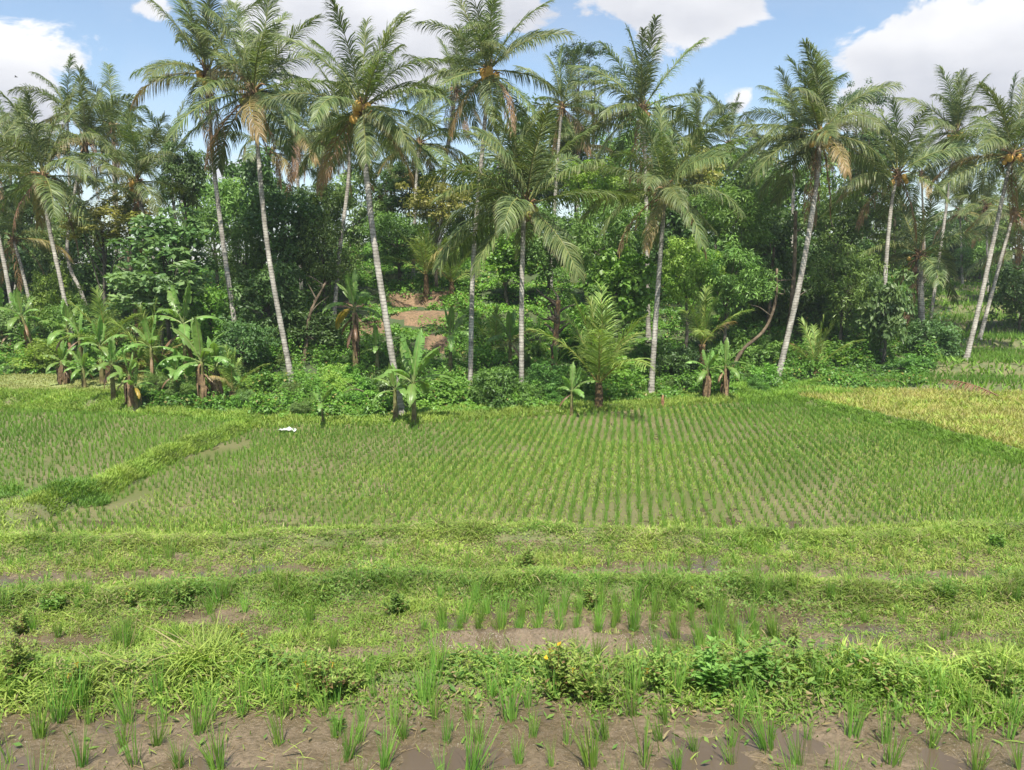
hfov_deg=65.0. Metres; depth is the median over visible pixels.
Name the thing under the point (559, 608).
rice plant
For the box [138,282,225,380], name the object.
banana plant
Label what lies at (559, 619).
rice plant
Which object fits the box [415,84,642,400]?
coconut palm
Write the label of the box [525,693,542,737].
rice plant
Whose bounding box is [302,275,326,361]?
bare tree
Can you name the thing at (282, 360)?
shrub
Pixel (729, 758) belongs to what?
rice plant
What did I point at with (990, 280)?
banana plant
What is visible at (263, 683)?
rice plant
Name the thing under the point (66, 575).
rice plant
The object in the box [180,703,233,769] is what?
rice plant
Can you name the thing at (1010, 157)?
coconut palm
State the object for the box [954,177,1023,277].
tree
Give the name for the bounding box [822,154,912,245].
coconut palm
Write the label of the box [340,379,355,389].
shrub
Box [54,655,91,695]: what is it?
weed plant
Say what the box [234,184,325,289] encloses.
tree
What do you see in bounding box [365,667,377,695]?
rice plant
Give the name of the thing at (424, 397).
shrub
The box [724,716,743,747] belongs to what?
rice plant
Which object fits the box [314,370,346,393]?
shrub
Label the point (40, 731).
rice plant
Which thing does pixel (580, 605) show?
rice plant
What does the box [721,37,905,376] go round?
coconut palm
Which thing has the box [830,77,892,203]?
tree
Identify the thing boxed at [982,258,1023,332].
tree
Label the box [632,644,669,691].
weed plant
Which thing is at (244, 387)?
shrub
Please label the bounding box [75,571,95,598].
rice plant
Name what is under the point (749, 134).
coconut palm
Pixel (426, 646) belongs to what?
rice plant
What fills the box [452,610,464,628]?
rice plant
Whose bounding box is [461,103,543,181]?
coconut palm
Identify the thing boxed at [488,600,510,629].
rice plant
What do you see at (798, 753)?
rice plant
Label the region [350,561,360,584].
rice plant
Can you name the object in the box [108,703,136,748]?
rice plant
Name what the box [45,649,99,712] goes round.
rice plant
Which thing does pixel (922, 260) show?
coconut palm
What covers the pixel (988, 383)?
terraced hillside
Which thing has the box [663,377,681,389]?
shrub
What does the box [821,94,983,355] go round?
coconut palm
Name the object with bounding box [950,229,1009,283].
tree
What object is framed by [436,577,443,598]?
rice plant
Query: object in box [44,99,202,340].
coconut palm
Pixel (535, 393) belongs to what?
shrub
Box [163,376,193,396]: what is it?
shrub
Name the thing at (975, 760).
rice plant
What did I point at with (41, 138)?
coconut palm
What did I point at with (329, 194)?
tree
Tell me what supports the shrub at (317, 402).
on the hill
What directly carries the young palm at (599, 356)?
on the ground at (10, 515)
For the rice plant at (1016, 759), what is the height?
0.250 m
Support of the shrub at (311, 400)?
on the hill
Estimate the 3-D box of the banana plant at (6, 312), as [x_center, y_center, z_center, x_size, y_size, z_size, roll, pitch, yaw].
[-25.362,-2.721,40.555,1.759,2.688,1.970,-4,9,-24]
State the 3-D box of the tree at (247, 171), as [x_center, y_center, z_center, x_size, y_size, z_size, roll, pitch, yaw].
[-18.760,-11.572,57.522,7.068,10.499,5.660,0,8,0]
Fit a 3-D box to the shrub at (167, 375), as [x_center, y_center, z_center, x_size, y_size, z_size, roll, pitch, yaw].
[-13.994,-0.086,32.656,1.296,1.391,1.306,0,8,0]
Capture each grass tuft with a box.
[88,537,109,562]
[97,599,140,648]
[155,536,177,558]
[209,570,236,600]
[270,640,322,688]
[401,646,458,702]
[694,519,713,542]
[703,577,738,615]
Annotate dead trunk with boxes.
[538,287,576,375]
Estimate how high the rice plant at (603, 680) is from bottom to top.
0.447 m
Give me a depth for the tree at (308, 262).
40.46 m
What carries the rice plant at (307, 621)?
on the paddy field at (526, 635)
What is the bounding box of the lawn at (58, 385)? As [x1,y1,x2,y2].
[0,371,147,398]
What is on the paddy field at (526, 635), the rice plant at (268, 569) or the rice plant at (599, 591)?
the rice plant at (599, 591)
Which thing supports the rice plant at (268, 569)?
on the ground at (10, 515)
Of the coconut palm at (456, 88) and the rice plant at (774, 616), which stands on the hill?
the coconut palm at (456, 88)
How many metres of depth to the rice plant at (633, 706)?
5.28 m
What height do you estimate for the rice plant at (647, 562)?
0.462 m
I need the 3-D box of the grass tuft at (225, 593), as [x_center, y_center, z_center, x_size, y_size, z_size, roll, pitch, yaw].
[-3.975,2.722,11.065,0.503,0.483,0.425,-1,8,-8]
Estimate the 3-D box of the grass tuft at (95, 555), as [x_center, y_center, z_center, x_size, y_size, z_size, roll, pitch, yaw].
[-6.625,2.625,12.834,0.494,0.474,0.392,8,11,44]
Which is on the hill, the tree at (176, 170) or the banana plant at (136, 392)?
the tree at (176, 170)
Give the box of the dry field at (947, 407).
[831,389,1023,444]
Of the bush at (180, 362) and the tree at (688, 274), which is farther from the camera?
the tree at (688, 274)
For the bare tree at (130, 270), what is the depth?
36.96 m
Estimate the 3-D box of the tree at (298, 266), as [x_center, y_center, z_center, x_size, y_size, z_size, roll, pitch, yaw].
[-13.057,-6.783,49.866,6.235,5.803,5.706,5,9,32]
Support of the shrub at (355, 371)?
on the hill
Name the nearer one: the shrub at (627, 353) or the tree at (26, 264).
the shrub at (627, 353)
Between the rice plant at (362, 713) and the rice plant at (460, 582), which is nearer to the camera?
the rice plant at (362, 713)
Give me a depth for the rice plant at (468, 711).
5.22 m
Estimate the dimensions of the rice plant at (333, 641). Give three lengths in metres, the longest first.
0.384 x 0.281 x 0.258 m
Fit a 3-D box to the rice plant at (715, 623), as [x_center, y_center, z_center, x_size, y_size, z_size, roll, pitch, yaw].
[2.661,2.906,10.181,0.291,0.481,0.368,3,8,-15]
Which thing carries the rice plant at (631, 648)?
on the paddy field at (526, 635)
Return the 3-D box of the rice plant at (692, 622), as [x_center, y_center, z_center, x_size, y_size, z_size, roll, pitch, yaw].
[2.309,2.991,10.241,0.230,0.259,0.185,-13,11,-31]
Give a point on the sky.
(901, 41)
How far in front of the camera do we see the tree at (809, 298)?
46.49 m
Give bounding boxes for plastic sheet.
[279,427,295,431]
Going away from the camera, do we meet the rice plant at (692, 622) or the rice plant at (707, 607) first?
the rice plant at (692, 622)
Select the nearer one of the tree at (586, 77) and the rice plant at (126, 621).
the rice plant at (126, 621)
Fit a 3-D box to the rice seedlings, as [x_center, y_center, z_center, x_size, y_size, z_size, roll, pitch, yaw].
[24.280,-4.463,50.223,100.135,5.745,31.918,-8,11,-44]
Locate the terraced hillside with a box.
[850,284,1023,384]
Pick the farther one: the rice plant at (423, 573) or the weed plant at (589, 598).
the rice plant at (423, 573)
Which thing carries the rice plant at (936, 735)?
in the water at (413, 758)
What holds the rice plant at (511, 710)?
on the paddy field at (318, 744)
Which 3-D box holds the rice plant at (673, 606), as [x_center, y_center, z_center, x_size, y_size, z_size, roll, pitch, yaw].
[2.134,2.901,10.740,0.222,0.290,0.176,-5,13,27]
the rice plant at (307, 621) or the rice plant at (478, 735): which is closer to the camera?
the rice plant at (478, 735)
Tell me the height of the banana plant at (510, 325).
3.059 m
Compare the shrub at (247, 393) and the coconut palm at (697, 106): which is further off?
the coconut palm at (697, 106)
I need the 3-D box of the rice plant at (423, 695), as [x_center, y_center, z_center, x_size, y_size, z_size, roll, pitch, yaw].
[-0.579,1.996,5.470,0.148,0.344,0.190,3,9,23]
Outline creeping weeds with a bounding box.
[0,556,1023,769]
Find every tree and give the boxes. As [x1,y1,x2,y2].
[0,161,83,290]
[0,243,54,315]
[2,214,61,298]
[22,200,121,300]
[52,198,142,314]
[66,215,178,304]
[89,180,169,271]
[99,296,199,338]
[102,259,207,358]
[106,205,221,358]
[116,249,141,362]
[153,127,216,314]
[154,165,252,289]
[171,286,242,344]
[200,146,293,275]
[205,207,271,322]
[222,244,307,344]
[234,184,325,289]
[260,230,345,303]
[286,181,356,307]
[290,200,364,317]
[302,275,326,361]
[318,155,407,249]
[357,210,435,280]
[376,161,441,254]
[395,175,472,287]
[412,143,542,260]
[484,136,577,239]
[486,231,539,305]
[496,93,611,234]
[510,201,579,307]
[549,37,612,227]
[560,157,628,306]
[565,194,655,325]
[567,64,621,158]
[579,246,659,355]
[580,93,686,204]
[592,170,668,257]
[614,189,718,299]
[654,232,725,346]
[667,136,724,299]
[668,137,780,251]
[684,233,782,354]
[687,177,791,336]
[720,272,803,326]
[730,150,811,232]
[731,268,787,367]
[732,201,817,329]
[751,160,849,262]
[759,243,780,339]
[772,276,846,327]
[781,214,874,303]
[785,211,811,332]
[797,176,882,323]
[806,234,896,343]
[821,117,902,206]
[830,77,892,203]
[846,196,924,268]
[855,267,918,366]
[884,217,895,279]
[900,244,954,304]
[901,228,981,278]
[910,203,997,275]
[921,214,924,277]
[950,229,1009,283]
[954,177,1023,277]
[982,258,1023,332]
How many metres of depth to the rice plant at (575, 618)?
10.21 m
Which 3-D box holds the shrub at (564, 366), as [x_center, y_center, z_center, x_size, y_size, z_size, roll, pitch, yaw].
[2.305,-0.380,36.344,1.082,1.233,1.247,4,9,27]
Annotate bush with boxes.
[0,295,55,349]
[6,338,76,369]
[21,268,87,330]
[38,294,117,343]
[43,310,142,357]
[58,357,116,378]
[113,349,156,375]
[163,337,218,375]
[204,315,281,375]
[237,372,282,393]
[274,303,350,361]
[318,362,350,374]
[334,387,374,402]
[403,375,474,406]
[465,364,531,408]
[524,360,569,397]
[551,303,608,364]
[590,353,649,389]
[655,340,710,383]
[705,321,782,372]
[806,340,870,366]
[872,353,941,373]
[890,308,965,358]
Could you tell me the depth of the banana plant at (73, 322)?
36.12 m
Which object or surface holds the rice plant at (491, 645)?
on the paddy field at (526, 635)
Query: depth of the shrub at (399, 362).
35.11 m
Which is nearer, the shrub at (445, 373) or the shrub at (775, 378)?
the shrub at (445, 373)
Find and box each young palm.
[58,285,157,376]
[98,297,192,373]
[205,343,270,396]
[373,215,451,301]
[411,234,485,302]
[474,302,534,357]
[525,281,656,407]
[677,285,756,371]
[779,312,863,376]
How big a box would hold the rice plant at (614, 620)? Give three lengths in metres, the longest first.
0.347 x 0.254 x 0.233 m
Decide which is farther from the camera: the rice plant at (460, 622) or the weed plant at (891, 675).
the rice plant at (460, 622)
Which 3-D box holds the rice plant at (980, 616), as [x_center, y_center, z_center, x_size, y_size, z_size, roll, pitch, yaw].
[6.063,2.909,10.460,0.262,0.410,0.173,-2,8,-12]
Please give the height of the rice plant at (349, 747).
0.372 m
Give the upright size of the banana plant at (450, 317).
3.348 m
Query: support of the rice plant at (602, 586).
on the ground at (10, 515)
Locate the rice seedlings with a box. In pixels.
[0,273,1023,577]
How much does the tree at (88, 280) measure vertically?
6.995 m
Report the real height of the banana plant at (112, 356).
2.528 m
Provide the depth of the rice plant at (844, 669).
5.53 m
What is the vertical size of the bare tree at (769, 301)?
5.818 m
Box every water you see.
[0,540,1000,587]
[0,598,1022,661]
[0,692,992,769]
[52,408,1011,534]
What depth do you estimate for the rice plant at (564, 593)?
10.88 m
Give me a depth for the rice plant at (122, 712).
5.22 m
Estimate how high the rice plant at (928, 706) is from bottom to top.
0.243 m
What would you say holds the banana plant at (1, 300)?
on the hill
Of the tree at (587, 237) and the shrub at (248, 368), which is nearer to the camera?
the shrub at (248, 368)
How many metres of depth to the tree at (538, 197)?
59.36 m
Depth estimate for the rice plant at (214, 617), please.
10.41 m
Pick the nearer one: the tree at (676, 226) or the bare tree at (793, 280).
the bare tree at (793, 280)
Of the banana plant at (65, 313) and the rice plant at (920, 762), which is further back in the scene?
the banana plant at (65, 313)
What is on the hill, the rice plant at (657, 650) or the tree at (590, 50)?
the tree at (590, 50)
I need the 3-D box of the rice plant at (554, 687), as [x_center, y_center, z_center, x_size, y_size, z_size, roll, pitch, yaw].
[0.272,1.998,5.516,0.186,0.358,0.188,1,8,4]
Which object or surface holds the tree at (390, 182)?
on the hill
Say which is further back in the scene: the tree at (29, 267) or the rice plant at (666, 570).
the tree at (29, 267)
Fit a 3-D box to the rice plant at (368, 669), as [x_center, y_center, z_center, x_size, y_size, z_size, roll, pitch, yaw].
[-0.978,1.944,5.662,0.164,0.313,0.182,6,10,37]
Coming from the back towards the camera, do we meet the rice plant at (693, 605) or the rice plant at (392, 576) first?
the rice plant at (392, 576)
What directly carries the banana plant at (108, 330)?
on the lawn at (58, 385)
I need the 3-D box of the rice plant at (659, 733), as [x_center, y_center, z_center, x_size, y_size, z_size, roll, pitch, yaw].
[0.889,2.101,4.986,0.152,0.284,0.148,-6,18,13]
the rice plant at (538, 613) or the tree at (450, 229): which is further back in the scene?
the tree at (450, 229)
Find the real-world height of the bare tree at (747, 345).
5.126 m
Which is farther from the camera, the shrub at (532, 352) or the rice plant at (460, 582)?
the shrub at (532, 352)
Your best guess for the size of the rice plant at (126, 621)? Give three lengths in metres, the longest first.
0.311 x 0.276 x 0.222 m
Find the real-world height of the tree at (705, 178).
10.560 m
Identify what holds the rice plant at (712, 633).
on the paddy field at (526, 635)
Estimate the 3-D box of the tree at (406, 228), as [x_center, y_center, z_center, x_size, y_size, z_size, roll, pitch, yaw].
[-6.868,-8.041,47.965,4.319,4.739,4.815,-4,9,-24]
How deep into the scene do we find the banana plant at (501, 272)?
47.27 m
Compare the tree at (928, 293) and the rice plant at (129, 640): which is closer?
the rice plant at (129, 640)
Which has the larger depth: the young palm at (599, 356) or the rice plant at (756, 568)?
the young palm at (599, 356)
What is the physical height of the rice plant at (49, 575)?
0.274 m
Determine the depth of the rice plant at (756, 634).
9.93 m
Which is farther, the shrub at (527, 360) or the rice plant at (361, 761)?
the shrub at (527, 360)
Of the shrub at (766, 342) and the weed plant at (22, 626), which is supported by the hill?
the shrub at (766, 342)
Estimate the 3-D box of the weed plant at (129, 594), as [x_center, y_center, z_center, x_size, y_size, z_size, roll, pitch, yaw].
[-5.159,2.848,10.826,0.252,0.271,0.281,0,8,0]
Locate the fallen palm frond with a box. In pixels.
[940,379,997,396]
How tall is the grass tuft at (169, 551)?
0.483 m
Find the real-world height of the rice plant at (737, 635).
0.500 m
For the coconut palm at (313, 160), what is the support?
on the hill
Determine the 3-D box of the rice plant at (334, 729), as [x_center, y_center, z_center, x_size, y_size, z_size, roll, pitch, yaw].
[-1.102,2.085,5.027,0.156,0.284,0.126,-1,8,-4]
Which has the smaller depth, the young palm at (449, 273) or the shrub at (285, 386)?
the shrub at (285, 386)
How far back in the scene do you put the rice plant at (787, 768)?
4.54 m
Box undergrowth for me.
[0,228,947,417]
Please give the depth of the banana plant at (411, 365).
28.19 m
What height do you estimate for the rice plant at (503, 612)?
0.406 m
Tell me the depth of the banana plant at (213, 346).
30.78 m
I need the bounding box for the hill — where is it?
[0,251,1014,418]
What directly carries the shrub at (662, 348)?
on the hill
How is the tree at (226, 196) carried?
on the hill
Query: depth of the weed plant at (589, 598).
10.88 m
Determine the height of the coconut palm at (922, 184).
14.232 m
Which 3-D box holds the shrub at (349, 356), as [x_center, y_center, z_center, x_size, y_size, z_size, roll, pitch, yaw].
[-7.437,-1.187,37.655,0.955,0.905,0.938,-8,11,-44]
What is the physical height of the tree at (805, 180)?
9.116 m
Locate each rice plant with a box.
[0,586,14,610]
[0,727,14,763]
[0,742,21,769]
[3,666,21,702]
[8,569,26,595]
[20,656,87,723]
[20,731,60,769]
[24,609,39,631]
[27,687,55,738]
[36,648,67,696]
[42,566,54,578]
[42,579,54,595]
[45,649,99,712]
[49,615,66,637]
[59,571,75,596]
[60,562,73,579]
[61,713,98,767]
[71,592,81,609]
[75,566,88,578]
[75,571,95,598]
[79,691,98,724]
[101,670,139,725]
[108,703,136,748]
[110,707,146,768]
[116,613,147,648]
[117,612,134,628]
[131,652,168,700]
[135,572,156,599]
[143,702,182,746]
[147,691,168,723]
[161,733,190,769]
[165,611,185,640]
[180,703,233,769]
[182,676,225,735]
[183,667,208,703]
[190,677,222,721]
[193,753,230,769]
[197,574,223,603]
[202,592,217,614]
[207,602,216,623]
[227,643,240,675]
[229,660,253,703]
[234,681,250,716]
[238,587,250,611]
[244,649,280,702]
[257,555,275,580]
[258,691,284,747]
[262,674,291,715]
[270,565,294,596]
[294,593,317,620]
[294,662,319,703]
[303,612,312,626]
[306,677,334,715]
[321,661,344,703]
[323,620,341,650]
[326,699,345,738]
[335,706,368,762]
[349,702,373,744]
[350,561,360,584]
[352,692,366,722]
[353,749,377,769]
[362,639,381,680]
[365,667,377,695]
[374,710,404,769]
[379,676,403,725]
[385,567,396,584]
[386,696,416,740]
[389,634,409,657]
[392,558,401,570]
[412,663,430,704]
[417,608,432,631]
[418,619,458,676]
[418,635,437,656]
[419,672,445,720]
[421,563,431,584]
[428,596,449,620]
[430,737,453,769]
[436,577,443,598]
[437,611,450,630]
[437,695,454,745]
[449,705,518,769]
[450,621,457,630]
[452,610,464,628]
[456,565,468,586]
[456,599,469,623]
[460,587,475,615]
[461,684,472,720]
[464,706,488,743]
[468,579,481,604]
[471,609,484,628]
[473,571,486,597]
[474,591,492,614]
[474,601,485,622]
[475,653,510,698]
[478,652,528,723]
[479,751,495,769]
[482,638,495,652]
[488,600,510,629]
[495,588,514,611]
[497,647,511,677]
[502,601,511,624]
[502,633,519,655]
[508,728,526,764]
[511,614,520,627]
[512,676,533,708]
[514,596,529,622]
[515,611,525,627]
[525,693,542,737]
[528,589,547,612]
[529,604,546,627]
[531,595,554,623]
[534,583,551,605]
[541,655,564,699]
[543,737,556,767]
[545,630,565,653]
[550,594,563,618]
[552,606,568,628]
[552,614,567,629]
[555,594,573,616]
[557,580,573,606]
[559,694,611,769]
[560,716,583,745]
[561,567,572,585]
[566,625,591,653]
[569,616,582,627]
[570,607,581,625]
[573,592,584,613]
[573,607,584,621]
[573,644,623,702]
[577,574,589,594]
[578,693,610,741]
[590,601,607,631]
[591,614,601,632]
[591,632,613,656]
[592,568,603,583]
[592,577,606,605]
[592,583,608,613]
[594,573,613,595]
[594,598,603,617]
[604,737,632,769]
[607,579,622,604]
[607,605,621,627]
[608,599,624,621]
[610,641,621,660]
[611,590,628,611]
[612,664,644,716]
[622,643,659,696]
[623,633,639,654]
[625,599,643,631]
[626,591,639,610]
[627,577,646,603]
[627,599,644,623]
[630,702,662,766]
[640,556,657,576]
[640,580,665,609]
[640,626,671,666]
[643,703,664,741]
[646,597,661,621]
[647,588,659,605]
[647,610,661,629]
[647,619,665,652]
[654,677,669,723]
[657,724,687,769]
[659,554,674,578]
[661,610,681,639]
[661,643,693,697]
[662,594,677,610]
[666,609,677,629]
[668,634,682,651]
[669,603,683,621]
[680,720,704,751]
[684,601,697,619]
[684,612,715,647]
[688,611,699,628]
[689,592,697,613]
[692,633,705,652]
[693,635,708,657]
[702,613,726,639]
[703,594,711,611]
[704,601,719,623]
[710,599,733,630]
[713,625,724,648]
[714,714,740,764]
[724,608,737,631]
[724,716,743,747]
[727,667,756,722]
[729,601,741,623]
[731,616,746,637]
[733,611,755,644]
[735,667,757,703]
[738,679,782,754]
[745,555,765,577]
[746,595,760,621]
[748,615,763,638]
[749,614,761,630]
[752,575,768,602]
[764,606,784,638]
[766,607,780,630]
[776,724,808,769]
[779,716,815,765]
[788,566,799,589]
[800,715,815,739]
[809,651,829,688]
[816,572,846,603]
[828,741,857,769]
[838,560,853,588]
[838,655,859,686]
[841,676,877,739]
[849,687,864,715]
[853,602,869,622]
[878,686,897,743]
[878,717,912,767]
[889,563,900,577]
[890,691,906,722]
[896,605,911,623]
[906,752,938,769]
[907,561,928,590]
[916,653,955,699]
[924,712,951,749]
[925,690,940,716]
[936,623,949,640]
[939,566,964,601]
[939,568,949,577]
[946,609,965,636]
[956,678,975,711]
[959,698,983,745]
[966,723,999,769]
[968,594,984,620]
[971,573,996,601]
[979,568,995,581]
[984,636,1021,690]
[993,585,1004,604]
[999,690,1023,739]
[1000,729,1023,769]
[1005,670,1023,722]
[1008,575,1022,601]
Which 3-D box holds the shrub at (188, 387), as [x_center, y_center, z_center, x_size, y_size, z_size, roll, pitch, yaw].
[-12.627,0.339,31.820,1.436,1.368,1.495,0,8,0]
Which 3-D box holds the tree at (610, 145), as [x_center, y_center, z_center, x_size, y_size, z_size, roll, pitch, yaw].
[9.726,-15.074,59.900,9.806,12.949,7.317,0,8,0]
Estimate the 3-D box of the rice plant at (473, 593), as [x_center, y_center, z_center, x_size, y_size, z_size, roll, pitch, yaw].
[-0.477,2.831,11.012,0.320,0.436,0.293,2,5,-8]
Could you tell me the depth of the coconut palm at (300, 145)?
46.83 m
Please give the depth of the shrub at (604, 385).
33.30 m
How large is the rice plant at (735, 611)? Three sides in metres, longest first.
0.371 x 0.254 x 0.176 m
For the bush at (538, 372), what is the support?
on the hill
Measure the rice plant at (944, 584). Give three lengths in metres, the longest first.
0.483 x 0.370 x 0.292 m
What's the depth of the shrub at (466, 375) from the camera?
33.73 m
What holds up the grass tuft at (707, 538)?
on the ground at (10, 515)
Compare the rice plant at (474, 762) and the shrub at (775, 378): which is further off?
the shrub at (775, 378)
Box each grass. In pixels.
[0,375,1023,535]
[0,513,1023,769]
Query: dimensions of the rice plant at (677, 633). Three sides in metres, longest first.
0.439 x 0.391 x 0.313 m
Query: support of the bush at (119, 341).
on the hill
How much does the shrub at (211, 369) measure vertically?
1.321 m
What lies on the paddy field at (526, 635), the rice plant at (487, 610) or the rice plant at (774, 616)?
the rice plant at (774, 616)
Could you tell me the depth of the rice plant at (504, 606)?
10.74 m
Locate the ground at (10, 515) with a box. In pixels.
[0,271,1023,700]
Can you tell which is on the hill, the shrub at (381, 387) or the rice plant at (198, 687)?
the shrub at (381, 387)
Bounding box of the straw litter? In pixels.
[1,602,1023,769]
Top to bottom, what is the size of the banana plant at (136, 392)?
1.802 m
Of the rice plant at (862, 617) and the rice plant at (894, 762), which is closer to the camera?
the rice plant at (894, 762)
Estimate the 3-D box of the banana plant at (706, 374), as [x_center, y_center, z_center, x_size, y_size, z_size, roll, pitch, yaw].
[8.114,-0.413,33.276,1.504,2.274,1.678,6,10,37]
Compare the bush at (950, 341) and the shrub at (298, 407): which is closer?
the shrub at (298, 407)
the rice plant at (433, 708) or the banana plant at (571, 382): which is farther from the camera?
the banana plant at (571, 382)
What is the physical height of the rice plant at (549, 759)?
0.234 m
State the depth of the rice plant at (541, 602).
10.68 m
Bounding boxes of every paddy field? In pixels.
[0,410,241,494]
[0,539,1023,586]
[0,594,1023,664]
[0,684,1023,769]
[35,401,1023,533]
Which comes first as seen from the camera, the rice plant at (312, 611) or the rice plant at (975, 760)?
the rice plant at (975, 760)
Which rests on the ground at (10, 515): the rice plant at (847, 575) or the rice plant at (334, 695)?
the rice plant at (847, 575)
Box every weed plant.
[0,629,42,680]
[7,601,29,633]
[37,591,67,614]
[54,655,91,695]
[120,586,138,605]
[171,578,192,605]
[224,621,243,643]
[236,627,272,663]
[295,640,345,699]
[327,650,379,696]
[331,714,346,730]
[383,589,410,614]
[516,544,535,565]
[537,638,588,699]
[567,659,614,703]
[574,575,600,607]
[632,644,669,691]
[687,634,744,696]
[689,584,719,608]
[735,637,782,690]
[780,619,800,645]
[871,653,918,696]
[933,580,959,602]
[966,647,1020,699]
[988,529,1005,547]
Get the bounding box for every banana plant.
[0,288,17,351]
[0,289,46,365]
[0,305,27,352]
[2,288,29,346]
[4,317,44,358]
[38,298,94,365]
[42,340,80,384]
[54,308,105,374]
[64,345,108,386]
[77,315,126,383]
[85,335,138,399]
[107,350,151,407]
[117,365,154,409]
[123,314,183,382]
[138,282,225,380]
[156,316,234,402]
[162,347,195,389]
[187,336,240,397]
[313,384,346,421]
[322,268,382,370]
[359,324,396,375]
[372,363,407,420]
[373,329,459,423]
[423,305,475,370]
[486,309,537,369]
[488,252,517,298]
[542,344,570,373]
[556,362,598,415]
[686,347,724,397]
[710,337,750,395]
[976,272,1002,296]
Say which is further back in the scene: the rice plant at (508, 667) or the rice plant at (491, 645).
the rice plant at (491, 645)
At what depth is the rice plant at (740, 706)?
5.25 m
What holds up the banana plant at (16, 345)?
on the hill
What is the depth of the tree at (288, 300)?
37.40 m
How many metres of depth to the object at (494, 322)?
38.67 m
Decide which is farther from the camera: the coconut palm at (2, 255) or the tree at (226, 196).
the tree at (226, 196)
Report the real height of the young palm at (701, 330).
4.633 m
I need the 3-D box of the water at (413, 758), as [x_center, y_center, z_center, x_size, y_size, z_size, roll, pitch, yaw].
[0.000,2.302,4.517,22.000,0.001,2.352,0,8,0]
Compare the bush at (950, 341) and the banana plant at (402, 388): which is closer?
the banana plant at (402, 388)
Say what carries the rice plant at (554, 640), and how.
on the paddy field at (526, 635)
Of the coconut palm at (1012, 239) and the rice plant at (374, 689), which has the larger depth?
the coconut palm at (1012, 239)
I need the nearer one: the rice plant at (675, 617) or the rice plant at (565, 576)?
the rice plant at (675, 617)
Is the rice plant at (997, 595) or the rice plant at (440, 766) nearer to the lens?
the rice plant at (440, 766)
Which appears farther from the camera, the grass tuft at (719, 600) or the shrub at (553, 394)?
the shrub at (553, 394)
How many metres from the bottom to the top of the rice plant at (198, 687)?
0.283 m
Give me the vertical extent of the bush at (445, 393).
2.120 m
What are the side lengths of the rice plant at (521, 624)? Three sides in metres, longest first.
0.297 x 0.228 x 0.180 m
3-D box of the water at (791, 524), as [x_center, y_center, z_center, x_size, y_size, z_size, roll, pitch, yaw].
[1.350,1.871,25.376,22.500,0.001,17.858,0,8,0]
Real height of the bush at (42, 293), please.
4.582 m
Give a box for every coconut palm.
[0,89,141,359]
[0,95,66,288]
[0,112,70,326]
[0,178,73,315]
[1,103,70,174]
[7,53,127,282]
[10,64,160,305]
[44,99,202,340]
[53,61,167,290]
[84,106,161,257]
[128,0,288,347]
[128,99,230,272]
[142,0,351,382]
[213,108,319,236]
[238,70,352,304]
[253,0,454,414]
[272,112,357,186]
[284,60,416,322]
[285,94,353,184]
[340,106,442,250]
[373,74,480,282]
[395,23,512,268]
[405,0,577,385]
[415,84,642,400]
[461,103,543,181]
[512,41,626,286]
[535,89,621,240]
[561,14,720,341]
[577,101,747,392]
[663,78,745,158]
[687,91,782,250]
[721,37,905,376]
[730,65,853,286]
[735,113,791,173]
[781,112,869,196]
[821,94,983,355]
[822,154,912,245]
[847,182,1010,328]
[889,64,1022,321]
[901,132,969,294]
[927,70,1023,360]
[928,173,1000,284]
[940,163,1023,292]
[944,168,1023,339]
[963,211,1023,286]
[979,142,1023,314]
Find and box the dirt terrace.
[337,290,466,353]
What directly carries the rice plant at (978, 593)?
on the ground at (10, 515)
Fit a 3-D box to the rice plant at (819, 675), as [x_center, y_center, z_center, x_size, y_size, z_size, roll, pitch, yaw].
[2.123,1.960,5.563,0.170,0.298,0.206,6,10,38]
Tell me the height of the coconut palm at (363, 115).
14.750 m
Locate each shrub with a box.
[3,363,16,372]
[143,359,183,381]
[145,370,168,397]
[155,367,181,388]
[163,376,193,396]
[173,378,210,398]
[204,365,227,387]
[223,393,247,409]
[232,389,254,406]
[234,377,253,392]
[239,362,261,378]
[241,344,280,370]
[243,373,265,381]
[276,354,295,366]
[276,382,294,394]
[286,382,310,399]
[288,401,313,413]
[303,391,324,410]
[306,392,335,409]
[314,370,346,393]
[316,349,333,362]
[329,364,366,383]
[330,376,356,391]
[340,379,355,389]
[340,391,369,408]
[344,350,361,360]
[353,378,378,397]
[364,374,380,386]
[368,347,389,367]
[374,370,408,399]
[385,357,405,370]
[417,386,446,405]
[427,371,458,381]
[462,370,481,384]
[515,351,530,367]
[524,340,547,358]
[524,384,543,401]
[544,385,570,396]
[545,388,563,401]
[558,364,569,374]
[559,367,586,380]
[560,382,580,394]
[562,349,577,361]
[575,375,595,396]
[594,383,609,396]
[619,344,630,355]
[634,343,650,358]
[657,343,673,353]
[660,340,686,353]
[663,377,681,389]
[672,374,692,391]
[706,346,720,355]
[728,337,750,360]
[746,362,779,385]
[746,374,766,390]
[752,371,780,386]
[758,334,772,349]
[758,381,769,391]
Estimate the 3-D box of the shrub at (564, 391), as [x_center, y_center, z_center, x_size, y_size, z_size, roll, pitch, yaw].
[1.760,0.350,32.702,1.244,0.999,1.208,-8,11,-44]
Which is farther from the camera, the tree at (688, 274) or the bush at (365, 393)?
the tree at (688, 274)
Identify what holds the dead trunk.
on the hill
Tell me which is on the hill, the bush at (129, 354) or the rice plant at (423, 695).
the bush at (129, 354)
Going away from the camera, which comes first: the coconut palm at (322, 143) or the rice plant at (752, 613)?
the rice plant at (752, 613)
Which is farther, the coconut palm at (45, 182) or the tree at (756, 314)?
the tree at (756, 314)
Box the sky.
[0,0,1023,267]

